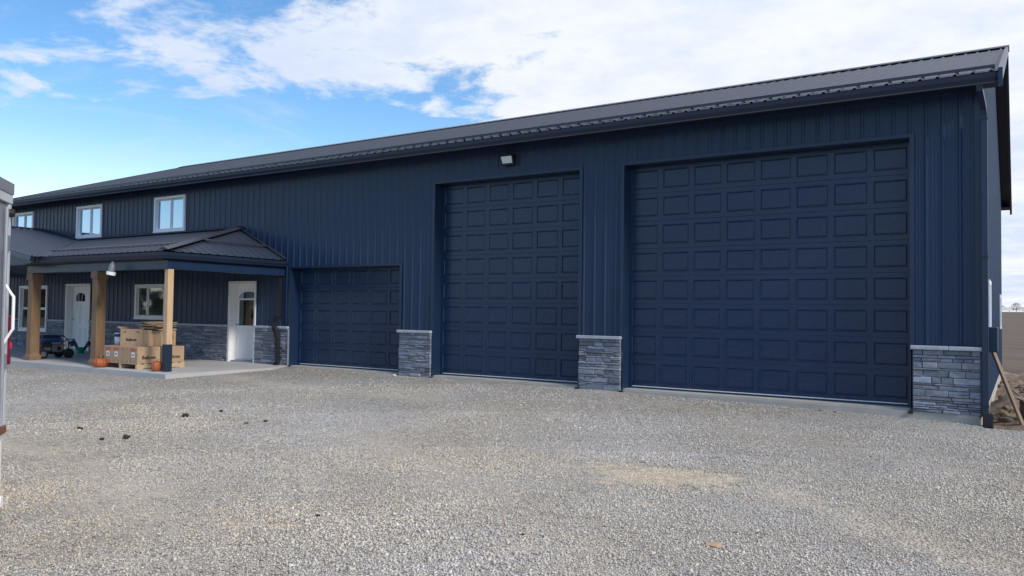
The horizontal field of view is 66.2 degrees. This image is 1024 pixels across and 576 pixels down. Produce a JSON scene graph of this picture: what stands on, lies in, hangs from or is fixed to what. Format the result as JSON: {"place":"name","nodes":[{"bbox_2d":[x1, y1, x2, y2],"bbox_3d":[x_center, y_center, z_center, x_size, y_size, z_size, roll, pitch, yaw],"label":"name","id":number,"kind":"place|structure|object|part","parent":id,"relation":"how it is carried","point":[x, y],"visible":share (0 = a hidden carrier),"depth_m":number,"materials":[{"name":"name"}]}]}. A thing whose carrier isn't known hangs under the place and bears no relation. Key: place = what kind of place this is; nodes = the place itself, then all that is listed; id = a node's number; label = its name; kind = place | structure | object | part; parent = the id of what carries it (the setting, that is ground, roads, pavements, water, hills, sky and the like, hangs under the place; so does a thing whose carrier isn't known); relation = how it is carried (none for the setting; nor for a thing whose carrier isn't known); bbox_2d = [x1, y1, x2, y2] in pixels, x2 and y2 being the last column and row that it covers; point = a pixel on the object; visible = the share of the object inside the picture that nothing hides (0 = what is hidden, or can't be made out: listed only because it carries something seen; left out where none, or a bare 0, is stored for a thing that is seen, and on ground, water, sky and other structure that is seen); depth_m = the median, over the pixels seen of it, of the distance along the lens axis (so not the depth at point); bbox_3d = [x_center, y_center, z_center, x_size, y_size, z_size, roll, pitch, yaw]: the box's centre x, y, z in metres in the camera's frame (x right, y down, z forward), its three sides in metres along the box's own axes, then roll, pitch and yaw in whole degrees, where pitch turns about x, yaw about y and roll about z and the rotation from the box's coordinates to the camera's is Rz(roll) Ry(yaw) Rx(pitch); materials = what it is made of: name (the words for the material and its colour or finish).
{"place":"outdoors","nodes":[
{"label":"outdoors","id":0,"kind":"place"},
{"bbox_2d":[7,346,287,378],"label":"porch floor","id":1,"kind":"structure","parent":0,"point":[76,362],"depth_m":18.80,"materials":[{"name":"concrete"}]},
{"bbox_2d":[39,335,74,358],"bbox_3d":[-12.463,1.587,21.317,0.572,0.625,0.998,0,-2,33],"label":"generator","id":2,"kind":"object","parent":1,"relation":"on","point":[46,348],"visible":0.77,"depth_m":21.20,"materials":[{"name":"black metal"}]},
{"bbox_2d":[77,347,83,353],"bbox_3d":[-12.971,1.875,23.653,0.210,0.185,0.207,0,-2,33],"label":"green tub","id":3,"kind":"object","parent":1,"relation":"on","point":[80,350],"visible":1,"depth_m":23.57,"materials":[{"name":"plastic"}]},
{"bbox_2d":[70,341,77,350],"bbox_3d":[-13.157,1.764,23.640,0.215,0.310,0.096,-32,-6,6],"label":"boot","id":4,"kind":"object","parent":3,"relation":"in","point":[73,343],"visible":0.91,"depth_m":23.61,"materials":[{"name":"black rubber"}]},
{"bbox_2d":[84,341,90,350],"bbox_3d":[-12.770,1.774,23.666,0.215,0.310,0.096,35,3,8],"label":"boot","id":5,"kind":"object","parent":3,"relation":"in","point":[88,343],"visible":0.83,"depth_m":23.63,"materials":[{"name":"black rubber"}]},
{"bbox_2d":[93,356,107,367],"bbox_3d":[-9.564,1.708,18.256,0.306,0.268,0.316,0,-2,32],"label":"pumpkin","id":6,"kind":"object","parent":1,"relation":"on","point":[100,362],"visible":1,"depth_m":18.15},
{"bbox_2d":[106,362,184,369],"bbox_3d":[-8.691,1.799,18.557,1.380,0.128,1.200,0,-2,33],"label":"pallet","id":7,"kind":"object","parent":1,"relation":"on","point":[145,366],"visible":0.5,"depth_m":18.15,"materials":[{"name":"brown wood"}]},
{"bbox_2d":[104,345,119,361],"bbox_3d":[-9.275,1.539,18.575,0.333,0.376,0.562,0,-2,33],"label":"cardboard box","id":8,"kind":"object","parent":7,"relation":"on","point":[108,352],"visible":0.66,"depth_m":18.34,"materials":[{"name":"cardboard"}]},
{"bbox_2d":[114,333,119,344],"bbox_3d":[-9.408,1.218,18.854,0.262,0.278,0.258,0,-2,33],"label":"bucket","id":9,"kind":"object","parent":8,"relation":"on","point":[117,338],"visible":0.48,"depth_m":18.75,"materials":[{"name":"white plastic"}]},
{"bbox_2d":[112,346,120,362],"bbox_3d":[-8.991,1.537,18.392,0.333,0.376,0.562,0,-2,33],"label":"cardboard box","id":10,"kind":"object","parent":7,"relation":"on","point":[116,353],"visible":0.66,"depth_m":18.15,"materials":[{"name":"cardboard"}]},
{"bbox_2d":[117,326,151,345],"bbox_3d":[-8.844,1.131,18.492,0.760,0.445,0.362,0,-2,9],"label":"cardboard box","id":11,"kind":"object","parent":10,"relation":"on","point":[130,337],"visible":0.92,"depth_m":18.32,"materials":[{"name":"brown cardboard"}]},
{"bbox_2d":[139,321,176,338],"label":"cardboard sheets","id":12,"kind":"object","parent":11,"relation":"on","point":[157,325],"visible":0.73,"depth_m":18.40,"materials":[{"name":"brown cardboard"}]},
{"bbox_2d":[120,346,138,362],"bbox_3d":[-8.707,1.535,18.209,0.333,0.376,0.561,0,-2,33],"label":"cardboard box","id":13,"kind":"object","parent":7,"relation":"on","point":[124,354],"visible":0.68,"depth_m":17.98,"materials":[{"name":"brown cardboard"}]},
{"bbox_2d":[129,346,159,363],"bbox_3d":[-8.423,1.533,18.025,0.334,0.376,0.562,0,-2,33],"label":"cardboard box","id":14,"kind":"object","parent":7,"relation":"on","point":[143,354],"visible":0.97,"depth_m":17.86,"materials":[{"name":"cardboard"}]},
{"bbox_2d":[158,345,183,361],"bbox_3d":[-8.087,1.555,18.546,0.334,0.376,0.561,0,-2,33],"label":"cardboard box","id":15,"kind":"object","parent":7,"relation":"on","point":[177,353],"visible":0.49,"depth_m":18.54,"materials":[{"name":"brown cardboard"}]},
{"bbox_2d":[153,330,175,345],"bbox_3d":[-8.187,1.182,18.495,0.301,0.362,0.421,0,-2,23],"label":"cardboard box","id":16,"kind":"object","parent":15,"relation":"on","point":[158,338],"visible":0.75,"depth_m":18.31,"materials":[{"name":"brown cardboard"}]},
{"bbox_2d":[151,359,161,371],"bbox_3d":[-7.828,1.695,17.314,0.229,0.279,0.236,0,-2,33],"label":"pumpkin","id":17,"kind":"object","parent":1,"relation":"on","point":[156,365],"visible":1,"depth_m":17.23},
{"bbox_2d":[0,365,1023,575],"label":"ground","id":18,"kind":"structure","parent":0,"point":[668,476],"depth_m":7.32,"materials":[{"name":"grey gravel"}]},
{"bbox_2d":[0,177,14,505],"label":"enclosed trailer","id":19,"kind":"object","parent":18,"relation":"on","point":[7,321],"visible":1,"depth_m":5.86,"materials":[{"name":"paint"}]},
{"bbox_3d":[-3.667,0.193,5.545,0.135,1.660,0.960,1,-1,-20],"label":"rear door","id":20,"kind":"part","parent":19,"relation":"part of","materials":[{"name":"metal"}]},
{"bbox_2d":[8,45,1011,428],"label":"garage building","id":21,"kind":"structure","parent":18,"relation":"on","point":[826,241],"depth_m":15.35,"materials":[{"name":"blue metal"}]},
{"bbox_2d":[12,212,34,228],"bbox_3d":[-16.916,-2.090,27.273,1.410,1.035,0.150,0,-2,33],"label":"window","id":22,"kind":"structure","parent":21,"relation":"in","point":[26,219],"depth_m":27.29,"materials":[{"name":"white plastic"}]},
{"bbox_2d":[17,286,48,331],"bbox_3d":[-16.235,0.702,26.713,1.870,1.554,0.162,0,-2,33],"label":"window","id":23,"kind":"structure","parent":21,"relation":"in","point":[23,290],"depth_m":27.02,"materials":[{"name":"white plastic"}]},
{"bbox_2d":[71,286,88,348],"bbox_3d":[-13.795,0.955,25.280,1.312,2.026,0.120,0,-2,33],"label":"entry door","id":24,"kind":"structure","parent":21,"relation":"in","point":[80,293],"depth_m":25.38,"materials":[{"name":"white paint"}]},
{"bbox_2d":[75,204,102,238],"bbox_3d":[-13.406,-2.099,25.000,1.485,1.037,0.162,0,-2,33],"label":"window","id":25,"kind":"structure","parent":21,"relation":"in","point":[88,218],"depth_m":25.03,"materials":[{"name":"white plastic"}]},
{"bbox_2d":[106,262,115,275],"bbox_3d":[-9.164,-0.440,17.977,0.209,0.326,0.208,0,-2,33],"label":"porch spotlight","id":26,"kind":"object","parent":21,"relation":"hanging from","point":[111,269],"visible":1,"depth_m":17.92,"materials":[{"name":"white plastic"}]},
{"bbox_2d":[133,284,173,319],"bbox_3d":[-10.437,0.407,22.980,1.885,1.035,0.162,0,-2,33],"label":"window","id":27,"kind":"structure","parent":21,"relation":"in","point":[149,298],"depth_m":23.16,"materials":[{"name":"white plastic"}]},
{"bbox_2d":[153,194,186,232],"bbox_3d":[-9.854,-2.131,22.707,1.490,1.040,0.162,0,-2,33],"label":"window","id":28,"kind":"structure","parent":21,"relation":"in","point":[169,211],"depth_m":22.73,"materials":[{"name":"white plastic"}]},
{"bbox_2d":[236,284,253,360],"bbox_3d":[-7.032,0.908,20.939,0.967,2.026,0.120,0,-2,33],"label":"entry door","id":29,"kind":"structure","parent":21,"relation":"in","point":[245,293],"depth_m":21.02,"materials":[{"name":"white paint"}]},
{"bbox_2d":[300,267,399,371],"bbox_3d":[-3.888,0.727,19.085,3.592,2.435,0.099,0,-2,33],"label":"garage door","id":30,"kind":"structure","parent":21,"relation":"in","point":[350,316],"depth_m":19.05,"materials":[{"name":"blue metal"}]},
{"bbox_2d":[499,154,516,165],"bbox_3d":[-0.083,-2.647,16.268,0.312,0.204,0.176,0,-2,33],"label":"wall light","id":31,"kind":"object","parent":21,"relation":"attached to","point":[508,159],"visible":1,"depth_m":16.22,"materials":[{"name":"black metal"}]},
{"bbox_2d":[443,173,579,383],"bbox_3d":[-0.027,-0.190,16.630,3.606,4.217,0.099,0,-2,33],"label":"garage door","id":32,"kind":"structure","parent":21,"relation":"in","point":[511,260],"depth_m":16.55,"materials":[{"name":"blue metal"}]},
{"bbox_2d":[632,142,907,405],"bbox_3d":[4.329,-0.220,13.818,4.854,4.217,0.099,0,-2,33],"label":"garage door","id":33,"kind":"structure","parent":21,"relation":"in","point":[784,275],"depth_m":13.61,"materials":[{"name":"blue metal"}]},
{"bbox_2d":[988,279,991,326],"bbox_3d":[8.704,0.335,14.352,0.066,0.940,1.100,0,-2,33],"label":"window","id":34,"kind":"structure","parent":21,"relation":"in","point":[989,282],"depth_m":14.30,"materials":[{"name":"white plastic"}]},
{"bbox_2d":[1000,294,1001,328],"bbox_3d":[13.962,0.683,22.496,0.066,0.970,1.500,0,-2,33],"label":"window","id":35,"kind":"structure","parent":21,"relation":"in","point":[1000,294],"depth_m":21.86,"materials":[{"name":"white plastic"}]},
{"bbox_2d":[705,541,722,548],"bbox_3d":[1.366,1.718,5.249,0.145,0.024,0.102,2,-2,-32],"label":"dry leaf","id":36,"kind":"object","parent":18,"relation":"on","point":[714,544],"visible":1,"depth_m":5.23,"materials":[{"name":"beige plant"}]},
{"bbox_2d":[0,0,1023,311],"label":"sky","id":37,"kind":"structure","parent":0,"point":[92,91],"materials":[{"name":"blue"}]},
{"bbox_2d":[283,366,982,427],"bbox_3d":[-6.522,2.049,20.190,31.950,0.150,0.390,0,-2,33],"label":"concrete apron","id":38,"kind":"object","parent":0,"point":[817,410],"depth_m":14.32,"materials":[{"name":"grey concrete"}]},
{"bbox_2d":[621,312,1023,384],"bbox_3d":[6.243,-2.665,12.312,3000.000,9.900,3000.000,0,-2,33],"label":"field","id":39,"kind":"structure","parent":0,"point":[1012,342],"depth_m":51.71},
{"bbox_2d":[1009,303,1020,311],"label":"bare tree","id":40,"kind":"object","parent":39,"relation":"on","point":[1016,308],"visible":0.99,"depth_m":679.34,"materials":[{"name":"grey plant"}]},
{"bbox_2d":[989,371,1023,430],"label":"dirt","id":41,"kind":"structure","parent":0,"point":[1015,380],"depth_m":14.18,"materials":[{"name":"brown soil"}]},
{"bbox_2d":[994,416,1000,422],"bbox_3d":[7.906,2.169,12.827,0.306,0.162,0.221,1,-2,-9],"label":"earth lump","id":42,"kind":"object","parent":41,"relation":"on","point":[996,420],"visible":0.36,"depth_m":12.75,"materials":[{"name":"brown soil"}]},
{"bbox_2d":[998,410,1008,415],"bbox_3d":[8.277,2.129,13.226,0.159,0.132,0.244,-1,-2,38],"label":"earth lump","id":43,"kind":"object","parent":41,"relation":"on","point":[1001,413],"visible":0.8,"depth_m":13.17,"materials":[{"name":"brown soil"}]},
{"bbox_2d":[998,415,1014,421],"bbox_3d":[7.983,2.133,12.724,0.194,0.177,0.308,2,-2,-34],"label":"earth lump","id":44,"kind":"object","parent":41,"relation":"on","point":[1004,418],"visible":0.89,"depth_m":12.66,"materials":[{"name":"brown soil"}]},
{"bbox_2d":[999,405,1013,412],"bbox_3d":[8.423,2.081,13.391,0.263,0.166,0.183,1,-2,3],"label":"earth lump","id":45,"kind":"object","parent":41,"relation":"on","point":[1009,409],"visible":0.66,"depth_m":13.34,"materials":[{"name":"brown soil"}]},
{"bbox_2d":[991,352,1023,424],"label":"plank","id":46,"kind":"object","parent":41,"relation":"on","point":[1008,389],"visible":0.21,"depth_m":12.57,"materials":[{"name":"brown wood"}]},
{"bbox_2d":[1011,388,1023,397],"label":"stick","id":47,"kind":"object","parent":41,"relation":"on","point":[1014,391],"visible":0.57,"depth_m":14.93,"materials":[{"name":"wood"}]},
{"bbox_2d":[1017,398,1023,417],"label":"wooden crate","id":48,"kind":"object","parent":41,"relation":"on","point":[1021,405],"visible":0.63,"depth_m":12.75,"materials":[{"name":"wood"}]},
{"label":"cardboard box","id":49,"kind":"object","parent":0,"visible":0},
{"bbox_2d":[143,330,157,345],"bbox_3d":[-8.503,1.172,18.485,0.301,0.372,0.421,0,-2,19],"label":"cardboard box","id":50,"kind":"object","parent":49,"relation":"on","point":[147,337],"visible":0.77,"depth_m":18.28,"materials":[{"name":"brown cardboard"}]}
]}

